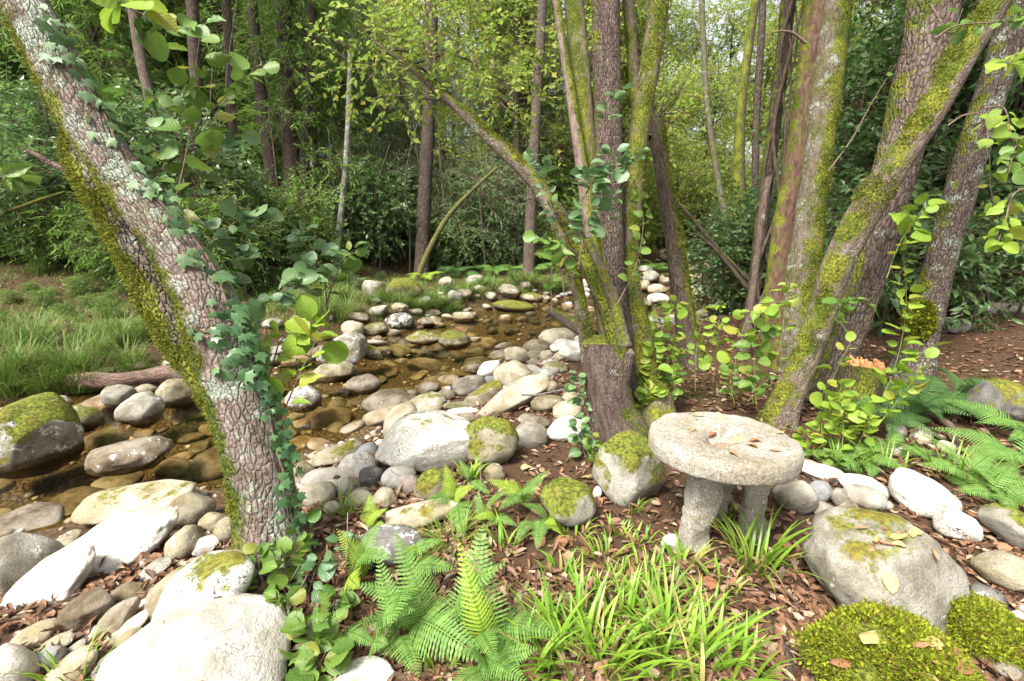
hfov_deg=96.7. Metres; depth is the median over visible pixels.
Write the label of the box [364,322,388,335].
boulder
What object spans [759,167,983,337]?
laurel shrub
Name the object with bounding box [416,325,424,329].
cobble
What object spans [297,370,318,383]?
bed stone
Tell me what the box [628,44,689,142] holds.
sunlit alder
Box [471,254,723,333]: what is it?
water
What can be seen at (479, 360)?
bed stone
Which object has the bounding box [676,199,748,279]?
dead limb
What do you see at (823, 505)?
stone
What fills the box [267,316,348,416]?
alder shoot
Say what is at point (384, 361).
bed stone
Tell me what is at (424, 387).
boulder
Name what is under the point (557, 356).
cobble
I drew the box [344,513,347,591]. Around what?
dry stem
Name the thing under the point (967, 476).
grass tuft
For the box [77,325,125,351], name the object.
grass tussock
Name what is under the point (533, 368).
cobble
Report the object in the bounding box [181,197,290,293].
evergreen shrub
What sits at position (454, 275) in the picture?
grass tussock
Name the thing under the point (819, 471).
boulder
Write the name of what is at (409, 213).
grey green shrub
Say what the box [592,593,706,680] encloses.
grass tuft
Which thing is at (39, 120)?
evergreen shrub
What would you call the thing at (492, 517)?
fern
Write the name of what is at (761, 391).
alder shoot
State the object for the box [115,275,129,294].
leafy shrub
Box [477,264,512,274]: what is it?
fern
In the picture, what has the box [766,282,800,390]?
alder shoot
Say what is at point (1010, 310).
boulder
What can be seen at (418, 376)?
bed stone
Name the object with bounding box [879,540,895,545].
fallen leaf
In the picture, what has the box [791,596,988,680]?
moss mound
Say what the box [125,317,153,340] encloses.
leafy shrub
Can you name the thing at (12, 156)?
leafy shrub
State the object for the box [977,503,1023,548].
boulder
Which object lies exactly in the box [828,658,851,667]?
fallen leaf
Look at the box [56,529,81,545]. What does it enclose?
cobble
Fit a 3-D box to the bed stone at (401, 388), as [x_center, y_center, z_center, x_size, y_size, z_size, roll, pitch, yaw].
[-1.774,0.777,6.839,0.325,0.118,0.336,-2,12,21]
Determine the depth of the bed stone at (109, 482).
4.37 m
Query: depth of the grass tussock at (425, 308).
10.64 m
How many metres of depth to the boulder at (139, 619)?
1.88 m
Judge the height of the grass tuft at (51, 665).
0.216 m
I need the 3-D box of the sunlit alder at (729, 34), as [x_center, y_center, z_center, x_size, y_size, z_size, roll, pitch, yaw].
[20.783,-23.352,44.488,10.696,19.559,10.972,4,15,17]
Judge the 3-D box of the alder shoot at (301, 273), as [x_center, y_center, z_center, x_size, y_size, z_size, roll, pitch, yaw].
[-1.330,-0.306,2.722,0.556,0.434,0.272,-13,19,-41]
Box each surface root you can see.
[764,604,795,680]
[903,411,1012,473]
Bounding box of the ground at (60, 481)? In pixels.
[0,167,1023,680]
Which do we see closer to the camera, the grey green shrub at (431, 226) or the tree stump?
the tree stump
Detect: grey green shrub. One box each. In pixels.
[308,118,416,249]
[319,141,385,237]
[370,140,418,212]
[388,179,417,237]
[394,121,473,210]
[404,198,450,257]
[407,141,549,269]
[409,125,523,232]
[451,124,555,216]
[487,217,542,268]
[512,153,574,220]
[537,182,563,236]
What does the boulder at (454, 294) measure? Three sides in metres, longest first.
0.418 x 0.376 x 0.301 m
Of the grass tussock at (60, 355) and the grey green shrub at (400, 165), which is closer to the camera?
the grass tussock at (60, 355)
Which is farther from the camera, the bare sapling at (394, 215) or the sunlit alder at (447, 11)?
the sunlit alder at (447, 11)
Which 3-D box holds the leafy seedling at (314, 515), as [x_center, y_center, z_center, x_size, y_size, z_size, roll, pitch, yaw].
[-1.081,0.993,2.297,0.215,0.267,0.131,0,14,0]
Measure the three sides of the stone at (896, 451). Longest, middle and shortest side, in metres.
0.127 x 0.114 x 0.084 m
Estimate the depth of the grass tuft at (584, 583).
2.09 m
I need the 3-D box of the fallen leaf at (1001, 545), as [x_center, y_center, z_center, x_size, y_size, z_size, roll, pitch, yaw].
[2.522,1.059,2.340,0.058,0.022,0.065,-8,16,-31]
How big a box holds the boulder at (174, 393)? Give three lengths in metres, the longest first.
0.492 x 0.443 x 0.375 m
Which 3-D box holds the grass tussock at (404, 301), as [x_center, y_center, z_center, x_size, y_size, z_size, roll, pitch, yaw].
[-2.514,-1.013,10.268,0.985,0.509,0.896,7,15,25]
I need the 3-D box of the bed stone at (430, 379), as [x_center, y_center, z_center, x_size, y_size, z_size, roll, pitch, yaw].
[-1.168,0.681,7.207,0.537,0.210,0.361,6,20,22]
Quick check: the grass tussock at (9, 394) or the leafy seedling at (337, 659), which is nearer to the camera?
the leafy seedling at (337, 659)
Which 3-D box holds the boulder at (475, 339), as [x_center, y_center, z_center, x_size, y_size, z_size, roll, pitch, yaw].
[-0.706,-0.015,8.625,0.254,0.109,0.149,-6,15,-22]
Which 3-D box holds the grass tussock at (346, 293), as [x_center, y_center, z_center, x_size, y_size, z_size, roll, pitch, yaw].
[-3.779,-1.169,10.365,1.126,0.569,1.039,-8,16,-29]
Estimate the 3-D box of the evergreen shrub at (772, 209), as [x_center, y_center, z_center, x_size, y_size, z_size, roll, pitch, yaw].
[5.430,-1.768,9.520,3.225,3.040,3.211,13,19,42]
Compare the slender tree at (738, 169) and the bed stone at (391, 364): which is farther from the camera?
the slender tree at (738, 169)
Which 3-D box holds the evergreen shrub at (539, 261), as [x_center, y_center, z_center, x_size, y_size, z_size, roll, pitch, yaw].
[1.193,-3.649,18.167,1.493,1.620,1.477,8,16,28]
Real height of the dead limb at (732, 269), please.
0.942 m
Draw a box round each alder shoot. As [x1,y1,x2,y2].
[218,231,259,301]
[246,251,337,324]
[260,295,330,375]
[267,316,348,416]
[283,219,343,330]
[309,241,370,303]
[564,370,595,432]
[567,417,594,460]
[582,432,601,461]
[635,379,667,412]
[638,330,672,400]
[649,300,683,384]
[661,295,687,361]
[662,334,686,400]
[687,305,715,390]
[704,300,729,378]
[717,296,791,399]
[719,362,742,403]
[731,316,781,403]
[741,373,776,403]
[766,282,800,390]
[792,426,826,460]
[804,448,847,466]
[805,331,857,449]
[821,297,876,331]
[821,379,869,451]
[838,390,871,440]
[840,411,881,458]
[860,260,925,436]
[876,340,951,426]
[886,192,946,277]
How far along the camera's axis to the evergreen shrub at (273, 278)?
11.27 m
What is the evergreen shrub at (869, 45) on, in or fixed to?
on the ground at (60, 481)
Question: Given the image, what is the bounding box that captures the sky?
[310,0,895,186]
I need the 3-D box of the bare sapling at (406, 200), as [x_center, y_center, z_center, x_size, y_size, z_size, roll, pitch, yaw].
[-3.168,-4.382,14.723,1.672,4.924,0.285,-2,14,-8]
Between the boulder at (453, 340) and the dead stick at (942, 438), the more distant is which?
the boulder at (453, 340)
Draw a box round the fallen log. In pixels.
[64,365,181,387]
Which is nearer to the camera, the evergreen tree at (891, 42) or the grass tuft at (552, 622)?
the grass tuft at (552, 622)
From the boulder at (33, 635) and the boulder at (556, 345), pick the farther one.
the boulder at (556, 345)
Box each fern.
[304,602,375,646]
[336,520,391,590]
[355,532,481,662]
[358,604,422,676]
[359,495,385,527]
[402,537,453,580]
[406,271,443,281]
[411,259,452,270]
[427,465,474,536]
[438,266,481,277]
[443,525,556,649]
[451,626,536,680]
[459,461,488,493]
[469,276,499,283]
[471,490,515,525]
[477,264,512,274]
[487,470,548,509]
[511,262,554,271]
[516,499,561,549]
[640,260,667,270]
[814,400,943,439]
[823,436,904,477]
[853,431,945,456]
[881,375,991,416]
[881,390,967,420]
[891,367,987,397]
[909,430,1023,495]
[932,427,1023,464]
[937,461,1023,508]
[941,398,1023,440]
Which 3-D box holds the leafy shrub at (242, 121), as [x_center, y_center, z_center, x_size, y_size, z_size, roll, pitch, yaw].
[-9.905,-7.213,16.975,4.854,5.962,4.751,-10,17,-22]
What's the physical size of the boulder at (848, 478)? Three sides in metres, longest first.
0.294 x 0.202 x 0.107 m
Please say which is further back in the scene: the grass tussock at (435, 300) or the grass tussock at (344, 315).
the grass tussock at (435, 300)
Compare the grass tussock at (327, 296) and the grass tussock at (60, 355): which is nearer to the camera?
the grass tussock at (60, 355)
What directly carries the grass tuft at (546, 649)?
on the ground at (60, 481)
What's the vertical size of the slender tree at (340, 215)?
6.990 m
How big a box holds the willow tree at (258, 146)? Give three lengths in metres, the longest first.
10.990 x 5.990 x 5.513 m
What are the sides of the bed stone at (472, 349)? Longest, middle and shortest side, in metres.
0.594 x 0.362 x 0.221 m
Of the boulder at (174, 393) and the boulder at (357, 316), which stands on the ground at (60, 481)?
the boulder at (357, 316)
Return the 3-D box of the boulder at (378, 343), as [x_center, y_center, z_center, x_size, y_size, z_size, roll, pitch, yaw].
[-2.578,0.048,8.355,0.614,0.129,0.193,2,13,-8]
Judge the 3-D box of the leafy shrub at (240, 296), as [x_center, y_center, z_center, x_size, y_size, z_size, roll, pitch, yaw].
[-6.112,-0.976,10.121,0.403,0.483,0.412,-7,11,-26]
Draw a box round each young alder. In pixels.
[128,0,366,146]
[311,0,396,141]
[350,0,414,146]
[849,1,901,96]
[850,0,903,94]
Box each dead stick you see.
[521,388,575,395]
[933,432,999,461]
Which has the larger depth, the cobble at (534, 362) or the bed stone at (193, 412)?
the cobble at (534, 362)
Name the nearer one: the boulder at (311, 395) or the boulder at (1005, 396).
the boulder at (1005, 396)
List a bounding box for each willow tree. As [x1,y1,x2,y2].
[0,0,153,82]
[0,0,208,144]
[0,8,62,60]
[50,0,225,123]
[94,0,223,95]
[112,0,280,120]
[137,0,327,206]
[203,0,384,239]
[222,0,381,180]
[299,15,416,187]
[332,0,416,141]
[351,59,462,242]
[390,19,483,194]
[445,53,512,164]
[454,0,577,224]
[529,4,571,158]
[542,84,571,189]
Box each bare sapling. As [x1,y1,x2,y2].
[29,86,89,261]
[209,68,232,216]
[225,0,238,158]
[248,104,287,267]
[327,127,347,240]
[368,148,409,265]
[375,145,411,271]
[384,124,434,274]
[395,71,430,260]
[422,57,458,271]
[433,101,446,214]
[446,100,491,272]
[499,128,520,199]
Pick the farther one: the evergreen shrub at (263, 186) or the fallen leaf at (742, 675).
the evergreen shrub at (263, 186)
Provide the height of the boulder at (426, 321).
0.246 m
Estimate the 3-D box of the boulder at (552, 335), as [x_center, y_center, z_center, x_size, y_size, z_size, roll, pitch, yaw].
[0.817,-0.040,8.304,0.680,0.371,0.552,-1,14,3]
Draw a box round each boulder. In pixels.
[0,392,84,478]
[0,532,64,595]
[1,544,95,609]
[9,618,56,649]
[43,645,97,680]
[54,586,115,630]
[60,395,73,405]
[65,505,178,577]
[71,479,196,524]
[72,405,103,432]
[84,436,173,476]
[91,596,140,639]
[95,593,290,680]
[97,609,148,654]
[100,384,137,410]
[114,391,164,428]
[135,384,156,392]
[137,557,171,580]
[143,565,185,621]
[151,550,254,620]
[155,378,195,408]
[164,524,204,560]
[168,491,215,528]
[260,318,282,328]
[270,345,283,355]
[284,385,321,412]
[285,287,305,294]
[293,460,314,477]
[298,481,335,507]
[300,467,339,484]
[310,439,362,466]
[313,361,356,383]
[316,332,367,364]
[333,655,394,680]
[338,451,377,477]
[341,320,364,333]
[345,373,380,394]
[346,312,368,320]
[355,524,424,565]
[362,280,385,297]
[363,344,383,360]
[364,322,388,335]
[368,340,388,346]
[369,305,388,315]
[375,410,469,472]
[381,466,415,489]
[383,401,416,436]
[384,312,413,328]
[384,498,458,527]
[385,278,423,299]
[391,302,408,312]
[405,330,439,345]
[407,389,420,395]
[410,392,446,410]
[413,468,445,500]
[416,382,440,393]
[417,317,433,327]
[438,276,452,285]
[438,330,470,349]
[438,389,454,399]
[443,401,476,409]
[446,407,478,414]
[448,290,462,301]
[452,312,475,322]
[452,375,484,395]
[463,363,480,372]
[464,380,502,404]
[465,274,483,285]
[467,416,518,465]
[471,337,480,342]
[475,373,548,415]
[477,360,499,377]
[492,300,534,312]
[493,342,510,350]
[493,359,532,385]
[497,284,519,297]
[504,347,528,362]
[516,419,546,447]
[517,413,550,428]
[519,292,542,302]
[523,339,550,351]
[527,349,541,359]
[530,395,563,411]
[533,367,559,379]
[538,328,574,343]
[539,350,553,359]
[540,476,595,526]
[542,361,568,373]
[547,415,581,440]
[550,338,568,352]
[553,400,582,418]
[559,340,581,361]
[592,429,664,505]
[640,280,650,292]
[642,271,659,283]
[644,298,651,309]
[647,284,667,293]
[647,293,669,305]
[648,315,662,322]
[692,288,711,298]
[772,480,818,514]
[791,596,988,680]
[801,462,844,483]
[801,506,968,634]
[838,473,891,498]
[842,484,887,511]
[888,467,962,518]
[932,505,983,541]
[943,321,971,333]
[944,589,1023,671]
[964,378,1023,431]
[970,550,1023,590]
[977,302,1023,314]
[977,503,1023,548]
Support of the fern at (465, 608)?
on the ground at (60, 481)
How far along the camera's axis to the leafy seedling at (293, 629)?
1.75 m
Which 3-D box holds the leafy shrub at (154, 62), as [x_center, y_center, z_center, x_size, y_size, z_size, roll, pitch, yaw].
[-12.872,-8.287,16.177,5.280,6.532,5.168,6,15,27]
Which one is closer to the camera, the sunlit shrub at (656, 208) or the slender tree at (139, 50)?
the slender tree at (139, 50)
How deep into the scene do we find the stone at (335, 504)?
2.72 m
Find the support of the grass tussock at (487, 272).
on the ground at (60, 481)
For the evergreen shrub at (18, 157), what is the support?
on the ground at (60, 481)
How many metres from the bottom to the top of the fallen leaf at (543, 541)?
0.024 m
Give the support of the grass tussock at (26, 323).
on the ground at (60, 481)
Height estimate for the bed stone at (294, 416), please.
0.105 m
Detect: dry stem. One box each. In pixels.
[283,565,299,595]
[306,586,343,626]
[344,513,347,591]
[480,452,481,488]
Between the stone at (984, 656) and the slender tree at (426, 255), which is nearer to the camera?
the stone at (984, 656)
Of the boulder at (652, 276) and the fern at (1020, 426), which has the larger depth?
the boulder at (652, 276)
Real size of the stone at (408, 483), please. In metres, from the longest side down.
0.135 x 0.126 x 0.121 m
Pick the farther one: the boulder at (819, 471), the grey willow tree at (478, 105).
the grey willow tree at (478, 105)
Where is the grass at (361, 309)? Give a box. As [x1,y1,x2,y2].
[0,251,571,369]
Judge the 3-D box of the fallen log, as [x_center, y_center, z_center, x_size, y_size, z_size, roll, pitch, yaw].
[-5.006,0.478,5.969,1.426,0.234,0.317,-4,15,-16]
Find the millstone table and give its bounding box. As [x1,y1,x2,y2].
[648,412,804,552]
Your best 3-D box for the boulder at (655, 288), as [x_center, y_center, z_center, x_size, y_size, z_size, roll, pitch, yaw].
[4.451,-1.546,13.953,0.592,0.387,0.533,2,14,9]
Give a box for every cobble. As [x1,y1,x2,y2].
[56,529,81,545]
[95,367,114,372]
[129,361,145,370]
[150,383,160,387]
[268,354,280,365]
[352,487,369,491]
[355,442,378,456]
[407,308,422,314]
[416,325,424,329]
[425,309,440,315]
[441,314,452,319]
[458,288,471,298]
[460,413,476,422]
[482,304,492,309]
[482,318,492,324]
[484,292,495,299]
[485,350,492,355]
[485,376,493,382]
[487,326,497,334]
[498,314,511,323]
[503,327,514,334]
[515,316,529,322]
[520,282,531,289]
[525,311,536,316]
[526,365,538,372]
[528,359,540,365]
[529,319,540,323]
[529,329,537,335]
[541,295,550,300]
[541,306,550,312]
[551,322,562,327]
[552,298,560,305]
[552,352,563,360]
[559,292,567,297]
[561,302,573,309]
[561,307,569,311]
[585,292,589,299]
[588,306,594,313]
[639,265,653,271]
[659,254,666,260]
[660,277,669,285]
[697,309,711,318]
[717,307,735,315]
[1012,610,1023,622]
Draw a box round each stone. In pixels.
[0,478,15,492]
[0,502,64,537]
[0,507,12,515]
[0,643,40,680]
[37,630,74,650]
[38,645,67,669]
[48,486,106,513]
[68,638,85,650]
[77,394,113,418]
[79,625,95,638]
[84,426,134,449]
[90,648,115,680]
[91,471,143,488]
[110,581,145,601]
[115,627,141,647]
[132,429,154,437]
[141,457,162,470]
[154,457,189,479]
[170,451,194,459]
[175,432,204,443]
[178,425,197,436]
[184,401,195,408]
[187,405,205,418]
[188,440,209,453]
[188,447,223,482]
[191,534,219,556]
[198,424,213,436]
[198,512,227,531]
[213,516,230,544]
[279,355,310,367]
[284,425,297,437]
[287,412,304,419]
[289,436,312,449]
[292,418,310,428]
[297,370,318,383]
[304,347,320,357]
[304,406,323,418]
[307,406,351,428]
[307,438,331,450]
[324,501,339,514]
[327,397,346,407]
[327,421,344,432]
[334,476,352,496]
[339,420,364,433]
[345,489,371,507]
[347,397,362,406]
[352,479,361,489]
[358,388,387,399]
[359,466,383,487]
[361,389,414,413]
[362,404,395,425]
[370,487,395,508]
[371,335,383,340]
[374,375,386,383]
[378,346,388,352]
[378,461,388,466]
[381,359,391,364]
[383,368,398,372]
[383,372,397,378]
[386,329,399,335]
[386,362,396,366]
[388,343,410,357]
[389,387,404,390]
[394,357,409,363]
[400,475,417,494]
[406,343,422,347]
[406,357,443,371]
[410,349,420,353]
[410,372,425,379]
[417,351,425,355]
[419,342,449,352]
[424,375,443,381]
[430,316,442,321]
[431,330,442,334]
[432,353,451,358]
[433,321,444,326]
[433,374,459,388]
[435,371,448,375]
[440,365,449,369]
[448,350,456,354]
[449,368,460,374]
[453,327,467,333]
[457,368,472,376]
[463,345,490,353]
[463,357,488,367]
[467,333,478,337]
[472,337,497,348]
[484,463,505,482]
[489,349,504,360]
[506,342,520,346]
[545,380,558,392]
[562,392,578,399]
[593,486,601,497]
[661,533,678,549]
[804,458,816,462]
[809,480,832,502]
[813,501,832,513]
[831,487,848,505]
[838,498,857,506]
[887,501,893,509]
[889,445,910,456]
[894,424,907,437]
[909,426,933,446]
[920,450,936,459]
[936,440,956,452]
[970,581,1009,609]
[972,646,995,660]
[992,660,1023,680]
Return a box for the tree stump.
[820,355,885,420]
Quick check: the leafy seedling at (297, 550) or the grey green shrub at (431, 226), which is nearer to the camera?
the leafy seedling at (297, 550)
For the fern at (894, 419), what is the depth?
3.56 m
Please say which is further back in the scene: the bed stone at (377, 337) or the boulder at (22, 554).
the bed stone at (377, 337)
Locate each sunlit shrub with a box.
[639,133,728,248]
[639,177,683,252]
[654,137,711,171]
[679,147,759,243]
[679,161,751,241]
[679,163,732,246]
[724,158,777,193]
[745,101,838,231]
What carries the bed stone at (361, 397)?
on the ground at (60, 481)
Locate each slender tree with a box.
[0,191,65,215]
[127,8,174,189]
[186,0,207,216]
[223,0,239,232]
[247,0,283,262]
[275,0,301,264]
[299,0,317,250]
[331,52,352,278]
[414,0,437,277]
[414,166,497,282]
[513,1,520,269]
[522,0,546,277]
[699,0,729,226]
[725,0,758,301]
[738,177,771,352]
[740,0,801,332]
[752,0,765,205]
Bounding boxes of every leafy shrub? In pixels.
[0,30,37,105]
[0,287,24,303]
[0,312,10,324]
[1,133,37,235]
[8,154,71,236]
[17,278,43,293]
[23,250,49,263]
[24,283,62,309]
[26,256,53,275]
[42,71,242,173]
[42,286,58,295]
[48,297,80,317]
[60,270,96,296]
[66,321,102,346]
[69,314,86,323]
[70,20,217,118]
[73,291,101,307]
[86,292,126,318]
[97,287,123,303]
[97,316,130,339]
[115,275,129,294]
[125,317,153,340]
[127,312,140,324]
[186,67,312,196]
[236,285,245,300]
[237,162,350,281]
[257,276,272,292]
[271,302,287,312]
[323,129,402,200]
[323,149,415,239]
[430,210,481,272]
[522,207,551,236]
[537,142,625,243]
[538,192,584,265]
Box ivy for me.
[31,2,320,551]
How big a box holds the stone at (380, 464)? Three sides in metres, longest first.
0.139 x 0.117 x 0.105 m
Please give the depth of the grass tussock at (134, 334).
6.77 m
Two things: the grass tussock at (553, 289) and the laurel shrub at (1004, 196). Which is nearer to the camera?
the laurel shrub at (1004, 196)
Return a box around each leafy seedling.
[242,542,288,594]
[254,539,289,567]
[264,585,311,624]
[270,536,315,590]
[277,611,338,672]
[284,549,337,605]
[285,509,320,542]
[285,637,353,680]
[318,584,359,619]
[325,531,360,561]
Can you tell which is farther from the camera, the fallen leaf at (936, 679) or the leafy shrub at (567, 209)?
the leafy shrub at (567, 209)
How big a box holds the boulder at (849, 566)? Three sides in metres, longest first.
0.590 x 0.531 x 0.434 m
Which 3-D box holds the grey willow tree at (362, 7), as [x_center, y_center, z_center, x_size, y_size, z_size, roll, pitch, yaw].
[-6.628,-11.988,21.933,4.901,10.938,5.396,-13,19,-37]
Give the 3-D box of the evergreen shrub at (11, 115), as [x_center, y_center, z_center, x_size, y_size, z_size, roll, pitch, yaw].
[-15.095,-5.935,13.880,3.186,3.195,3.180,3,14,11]
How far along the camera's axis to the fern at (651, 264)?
19.48 m
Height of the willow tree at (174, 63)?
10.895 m
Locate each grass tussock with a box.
[0,302,75,348]
[0,308,72,350]
[0,322,18,345]
[0,323,76,374]
[0,336,46,386]
[0,338,54,375]
[0,340,67,374]
[0,341,53,399]
[0,345,42,374]
[0,353,74,395]
[0,367,29,394]
[1,319,121,373]
[1,357,66,391]
[4,347,98,393]
[5,309,76,334]
[6,358,61,385]
[18,347,126,393]
[22,342,105,364]
[23,344,108,375]
[28,344,135,392]
[28,359,94,393]
[31,338,116,373]
[70,330,123,354]
[72,313,118,333]
[76,311,141,346]
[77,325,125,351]
[81,300,125,319]
[88,306,144,344]
[89,333,155,368]
[98,325,141,343]
[102,343,160,371]
[123,297,138,312]
[269,289,304,302]
[271,283,297,295]
[295,282,344,305]
[305,277,334,292]
[312,289,342,314]
[315,276,335,286]
[316,298,339,319]
[320,280,351,299]
[322,279,364,301]
[322,290,368,313]
[322,298,359,321]
[324,301,348,317]
[359,287,380,304]
[360,285,394,299]
[366,279,401,300]
[380,289,405,302]
[383,289,418,303]
[397,274,427,299]
[401,297,428,308]
[404,293,430,308]
[418,289,450,309]
[420,301,432,312]
[422,292,445,307]
[423,288,437,297]
[440,300,457,313]
[445,297,462,310]
[446,267,462,278]
[448,300,465,312]
[449,296,465,306]
[455,282,481,289]
[466,282,492,294]
[475,273,493,287]
[480,263,497,277]
[480,272,508,290]
[504,264,522,280]
[510,270,540,284]
[511,267,549,284]
[517,285,535,292]
[536,279,552,291]
[540,276,566,291]
[549,279,568,291]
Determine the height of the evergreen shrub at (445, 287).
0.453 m
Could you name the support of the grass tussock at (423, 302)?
on the ground at (60, 481)
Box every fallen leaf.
[521,464,531,469]
[522,666,540,679]
[535,536,545,546]
[558,536,567,542]
[561,550,574,559]
[656,609,665,623]
[702,576,717,588]
[714,443,723,447]
[721,668,739,679]
[728,435,742,443]
[733,502,740,511]
[739,669,745,680]
[748,438,761,441]
[783,542,791,547]
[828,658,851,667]
[859,630,878,643]
[873,536,879,541]
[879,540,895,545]
[882,571,898,593]
[891,540,906,546]
[894,533,908,539]
[909,527,922,534]
[910,641,930,647]
[919,671,938,680]
[924,636,943,649]
[931,548,940,561]
[952,647,967,661]
[957,660,972,673]
[967,511,977,516]
[993,542,1012,549]
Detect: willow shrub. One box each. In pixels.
[0,183,108,271]
[0,214,29,259]
[1,137,73,243]
[27,191,172,286]
[99,171,284,293]
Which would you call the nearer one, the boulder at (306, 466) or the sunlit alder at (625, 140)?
the boulder at (306, 466)
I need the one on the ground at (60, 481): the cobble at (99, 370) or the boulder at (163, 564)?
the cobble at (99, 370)
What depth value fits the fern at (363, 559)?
2.11 m
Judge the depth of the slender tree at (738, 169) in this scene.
12.04 m
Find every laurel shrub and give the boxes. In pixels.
[752,176,912,308]
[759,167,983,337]
[825,185,960,325]
[828,138,1023,310]
[878,193,1023,334]
[886,217,986,306]
[916,180,1023,318]
[917,138,1023,289]
[972,186,1023,302]
[973,147,1023,276]
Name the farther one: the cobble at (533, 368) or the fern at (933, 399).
the cobble at (533, 368)
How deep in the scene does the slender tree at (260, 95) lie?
13.75 m
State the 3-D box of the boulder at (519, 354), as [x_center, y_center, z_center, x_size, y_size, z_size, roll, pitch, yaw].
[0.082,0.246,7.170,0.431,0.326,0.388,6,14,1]
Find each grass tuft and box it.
[0,617,127,680]
[316,478,377,521]
[394,493,506,564]
[403,607,482,680]
[451,452,488,482]
[470,510,534,557]
[475,605,582,680]
[487,548,701,680]
[516,578,594,673]
[518,583,569,614]
[534,549,585,583]
[539,576,624,663]
[555,519,602,542]
[559,592,665,677]
[567,563,612,604]
[573,529,638,566]
[573,559,704,680]
[579,560,647,631]
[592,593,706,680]
[594,554,642,591]
[600,513,636,537]
[600,556,785,680]
[610,539,682,593]
[610,551,709,644]
[615,497,656,514]
[622,520,659,550]
[637,550,699,603]
[646,577,726,648]
[660,529,721,569]
[660,588,804,680]
[672,591,773,666]
[680,568,743,619]
[688,500,832,590]
[691,551,759,594]
[722,501,740,525]
[812,433,893,472]
[843,438,925,469]
[907,432,1007,480]
[912,385,967,419]
[938,445,1023,492]
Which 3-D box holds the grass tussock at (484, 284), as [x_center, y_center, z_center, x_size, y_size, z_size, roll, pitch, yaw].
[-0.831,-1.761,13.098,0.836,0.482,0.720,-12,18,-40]
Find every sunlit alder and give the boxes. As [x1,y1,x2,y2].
[345,0,448,163]
[365,0,451,132]
[403,0,494,164]
[414,0,625,201]
[458,0,567,216]
[504,0,727,194]
[546,0,692,191]
[565,48,649,179]
[586,0,698,121]
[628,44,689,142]
[629,65,722,246]
[657,62,715,162]
[660,0,725,143]
[674,50,752,240]
[681,0,779,158]
[700,5,801,176]
[727,0,874,166]
[745,11,799,161]
[748,0,894,164]
[759,19,893,177]
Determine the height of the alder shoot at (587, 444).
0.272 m
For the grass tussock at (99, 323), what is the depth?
7.29 m
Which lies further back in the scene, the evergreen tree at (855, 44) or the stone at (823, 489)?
the evergreen tree at (855, 44)
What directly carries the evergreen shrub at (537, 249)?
on the ground at (60, 481)
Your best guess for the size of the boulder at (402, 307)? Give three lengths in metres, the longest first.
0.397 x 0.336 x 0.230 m
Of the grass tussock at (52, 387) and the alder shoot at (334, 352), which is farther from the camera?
the grass tussock at (52, 387)
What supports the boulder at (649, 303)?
on the ground at (60, 481)
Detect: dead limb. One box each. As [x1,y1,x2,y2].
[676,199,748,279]
[681,230,748,288]
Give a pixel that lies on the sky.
(714, 2)
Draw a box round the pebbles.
[0,300,730,609]
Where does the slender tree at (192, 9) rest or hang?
on the ground at (60, 481)
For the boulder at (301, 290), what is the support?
on the ground at (60, 481)
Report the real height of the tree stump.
0.960 m
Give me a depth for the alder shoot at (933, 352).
3.35 m
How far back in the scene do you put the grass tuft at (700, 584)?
2.01 m
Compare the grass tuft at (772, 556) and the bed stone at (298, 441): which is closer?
the grass tuft at (772, 556)
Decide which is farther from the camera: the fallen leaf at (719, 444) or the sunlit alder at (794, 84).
the sunlit alder at (794, 84)
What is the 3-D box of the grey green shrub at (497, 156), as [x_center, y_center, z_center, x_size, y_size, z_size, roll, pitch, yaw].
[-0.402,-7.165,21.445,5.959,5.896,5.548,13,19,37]
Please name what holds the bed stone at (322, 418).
on the ground at (60, 481)
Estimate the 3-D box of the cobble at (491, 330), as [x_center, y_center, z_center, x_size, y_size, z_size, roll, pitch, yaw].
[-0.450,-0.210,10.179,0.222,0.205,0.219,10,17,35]
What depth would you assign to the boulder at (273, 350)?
7.55 m
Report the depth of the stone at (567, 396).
4.37 m
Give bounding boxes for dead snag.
[649,52,712,369]
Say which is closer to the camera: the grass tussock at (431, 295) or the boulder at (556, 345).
the boulder at (556, 345)
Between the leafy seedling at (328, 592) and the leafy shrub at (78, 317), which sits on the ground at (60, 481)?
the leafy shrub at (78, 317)
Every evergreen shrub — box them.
[0,46,36,109]
[0,58,103,152]
[0,66,179,243]
[0,96,42,141]
[0,128,99,272]
[49,78,222,208]
[104,72,274,244]
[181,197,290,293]
[211,159,292,235]
[262,266,288,292]
[307,189,375,255]
[315,150,418,267]
[340,268,359,288]
[349,276,364,289]
[376,269,386,280]
[403,202,477,270]
[436,266,447,277]
[440,284,455,294]
[450,191,524,268]
[463,163,550,233]
[497,217,551,269]
[511,277,521,285]
[537,228,555,262]
[661,197,773,316]
[701,190,837,300]
[708,169,843,297]
[739,111,998,263]
[750,7,1023,254]
[833,101,1023,281]
[835,0,1023,244]
[936,74,1023,184]
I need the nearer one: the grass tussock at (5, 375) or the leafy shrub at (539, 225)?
the grass tussock at (5, 375)
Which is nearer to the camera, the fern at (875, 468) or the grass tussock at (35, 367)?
the fern at (875, 468)
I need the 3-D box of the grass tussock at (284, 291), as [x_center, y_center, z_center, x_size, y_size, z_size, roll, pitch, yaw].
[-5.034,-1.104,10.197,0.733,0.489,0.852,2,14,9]
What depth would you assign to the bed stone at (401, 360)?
8.32 m
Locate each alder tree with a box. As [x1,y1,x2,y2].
[0,0,310,589]
[294,0,676,443]
[754,0,894,371]
[757,0,1023,430]
[805,0,961,401]
[887,0,1023,383]
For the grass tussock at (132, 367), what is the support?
on the ground at (60, 481)
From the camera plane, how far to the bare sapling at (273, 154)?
12.61 m
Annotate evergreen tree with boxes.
[786,0,1023,172]
[792,0,1020,160]
[851,14,903,61]
[858,0,901,28]

